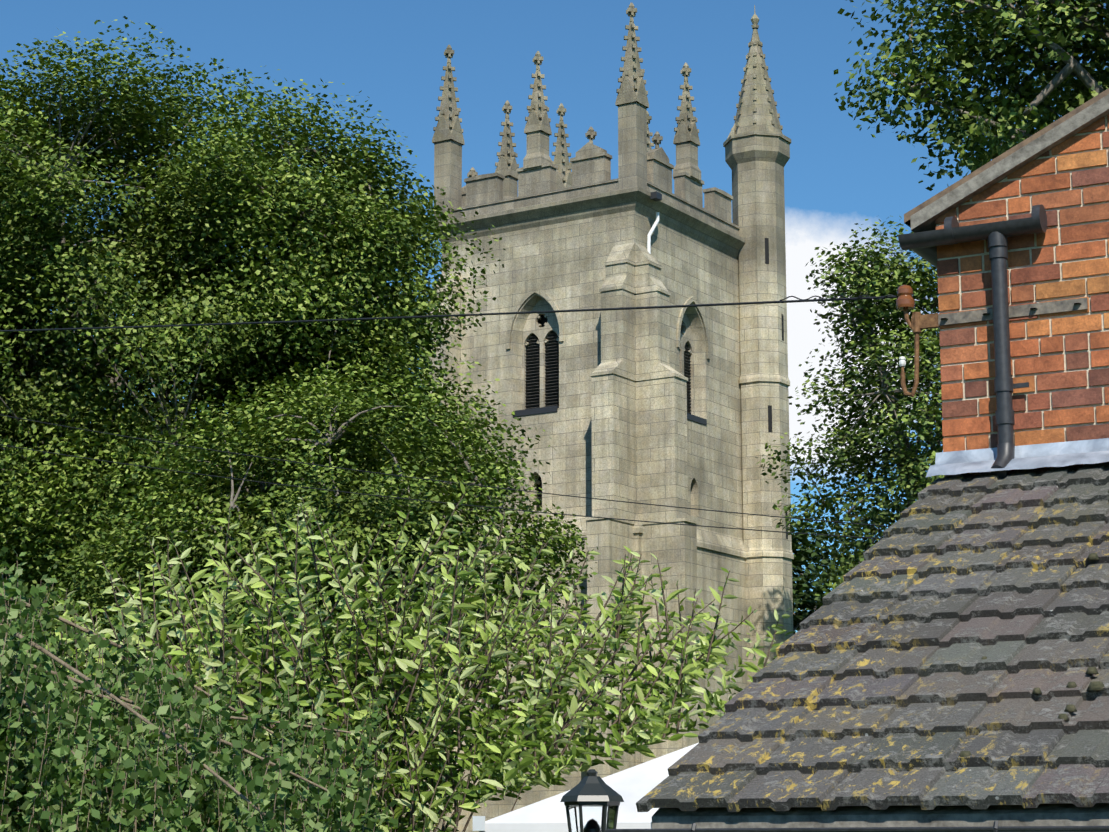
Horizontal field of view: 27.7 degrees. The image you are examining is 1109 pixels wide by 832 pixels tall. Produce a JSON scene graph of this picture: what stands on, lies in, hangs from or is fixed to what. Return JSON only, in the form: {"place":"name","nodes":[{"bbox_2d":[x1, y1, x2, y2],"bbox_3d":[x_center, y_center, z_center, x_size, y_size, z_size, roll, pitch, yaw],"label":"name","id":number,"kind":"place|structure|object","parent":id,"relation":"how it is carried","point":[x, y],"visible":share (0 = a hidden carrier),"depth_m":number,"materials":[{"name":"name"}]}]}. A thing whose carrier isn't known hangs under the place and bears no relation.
{"place":"outdoors","nodes":[
{"label":"outdoors","id":0,"kind":"place"},
{"bbox_2d":[2,264,116,614],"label":"tree","id":1,"kind":"object","parent":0,"point":[49,416],"depth_m":55.54,"materials":[{"name":"green plant"}]},
{"bbox_2d":[0,546,397,831],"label":"hedge","id":2,"kind":"object","parent":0,"point":[145,775],"depth_m":9.08,"materials":[{"name":"green plant"}]},
{"bbox_2d":[0,16,530,666],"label":"tree","id":3,"kind":"object","parent":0,"point":[216,282],"depth_m":43.62,"materials":[{"name":"green plant"}]},
{"bbox_2d":[9,367,597,811],"bbox_3d":[-4.105,4.247,36.383,9.561,10.110,7.086,0,-11,-1],"label":"tree","id":4,"kind":"object","parent":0,"point":[268,434],"depth_m":35.74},
{"bbox_2d":[33,482,795,831],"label":"shrub","id":5,"kind":"object","parent":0,"point":[513,774],"depth_m":12.87,"materials":[{"name":"green plant"}]},
{"bbox_2d":[0,294,897,538],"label":"overhead wires","id":6,"kind":"object","parent":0,"point":[740,303],"visible":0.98,"depth_m":14.62,"materials":[{"name":"black"}]},
{"bbox_2d":[0,0,1106,631],"label":"sky","id":7,"kind":"structure","parent":0,"point":[838,176],"materials":[{"name":"blue"}]},
{"bbox_2d":[479,743,697,831],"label":"gable wall","id":8,"kind":"structure","parent":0,"point":[631,786],"depth_m":10.91,"materials":[{"name":"white paint"}]},
{"bbox_2d":[405,161,793,831],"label":"church tower","id":9,"kind":"structure","parent":0,"point":[619,425],"depth_m":67.29,"materials":[{"name":"beige stone"}]},
{"bbox_2d":[432,2,790,235],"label":"parapet with pinnacles","id":10,"kind":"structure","parent":9,"relation":"attached to","point":[540,176],"depth_m":69.24,"materials":[{"name":"beige stone"}]},
{"bbox_2d":[513,191,787,538],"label":"tower windows","id":11,"kind":"structure","parent":9,"relation":"attached to","point":[540,377],"depth_m":67.51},
{"bbox_2d":[755,215,943,597],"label":"tree","id":12,"kind":"object","parent":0,"point":[884,280],"depth_m":59.75,"materials":[{"name":"green plant"}]},
{"bbox_2d":[834,0,1108,190],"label":"tree","id":13,"kind":"object","parent":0,"point":[971,59],"depth_m":24.13,"materials":[{"name":"green plant"}]},
{"label":"ground","id":14,"kind":"structure","parent":0,"visible":0},
{"bbox_2d":[473,816,484,830],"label":"gazebo frame","id":15,"kind":"object","parent":14,"relation":"on","point":[478,823],"visible":0.28,"depth_m":10.85,"materials":[{"name":"white"}]},
{"bbox_2d":[560,769,623,831],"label":"garden lamp post","id":16,"kind":"object","parent":14,"relation":"on","point":[591,788],"visible":0.98,"depth_m":10.10,"materials":[{"name":"black metal"}]},
{"bbox_2d":[568,805,615,831],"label":"lantern glass","id":17,"kind":"object","parent":16,"relation":"attached to","point":[592,818],"visible":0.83,"depth_m":10.07,"materials":[{"name":"glass"}]},
{"bbox_2d":[791,513,860,634],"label":"tree leaves","id":18,"kind":"object","parent":14,"relation":"on","point":[804,600],"depth_m":87.87,"materials":[{"name":"green plant"}]},
{"bbox_2d":[651,803,1108,828],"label":"lean to walls","id":19,"kind":"structure","parent":14,"relation":"on","point":[1066,814],"depth_m":6.53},
{"bbox_2d":[605,821,1108,831],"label":"lean to gutter","id":20,"kind":"object","parent":19,"relation":"attached to","point":[994,828],"visible":1,"depth_m":6.38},
{"bbox_2d":[636,462,1108,811],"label":"lean to roof tiles","id":21,"kind":"object","parent":19,"relation":"on","point":[878,683],"visible":1,"depth_m":7.40,"materials":[{"name":"grey tile"}]},
{"bbox_2d":[958,490,1108,758],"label":"roof moss","id":22,"kind":"object","parent":21,"relation":"on","point":[1095,685],"visible":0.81,"depth_m":6.94,"materials":[{"name":"plant"}]},
{"bbox_3d":[6.158,1.139,11.246,6.400,6.512,6.996,-6,-13,27],"label":"house","id":23,"kind":"object","parent":14,"relation":"on","visible":0},
{"bbox_2d":[926,438,1108,476],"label":"lead flashing","id":24,"kind":"object","parent":23,"relation":"attached to","point":[1068,453],"visible":0.92,"depth_m":9.54,"materials":[{"name":"grey metal"}]},
{"bbox_2d":[935,114,1108,476],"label":"brick gable wall","id":25,"kind":"structure","parent":23,"relation":"attached to","point":[1051,363],"depth_m":9.72,"materials":[{"name":"brick"}]},
{"bbox_2d":[898,204,1046,477],"bbox_3d":[3.451,0.295,12.762,0.636,1.188,7.174,-6,-13,27],"label":"gutter downpipe","id":26,"kind":"object","parent":25,"relation":"attached to","point":[924,244],"visible":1,"depth_m":9.70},
{"bbox_2d":[896,285,1087,396],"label":"wire bracket insulators","id":27,"kind":"object","parent":25,"relation":"attached to","point":[905,301],"visible":1,"depth_m":9.89,"materials":[{"name":"metal"}]},
{"bbox_2d":[904,88,1108,232],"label":"house roof","id":28,"kind":"structure","parent":25,"relation":"on","point":[923,216],"depth_m":9.85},
{"bbox_2d":[936,116,1108,473],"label":"mortar joints","id":29,"kind":"object","parent":25,"relation":"attached to","point":[1050,318],"visible":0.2,"depth_m":9.73,"materials":[{"name":"beige concrete"}]}
]}

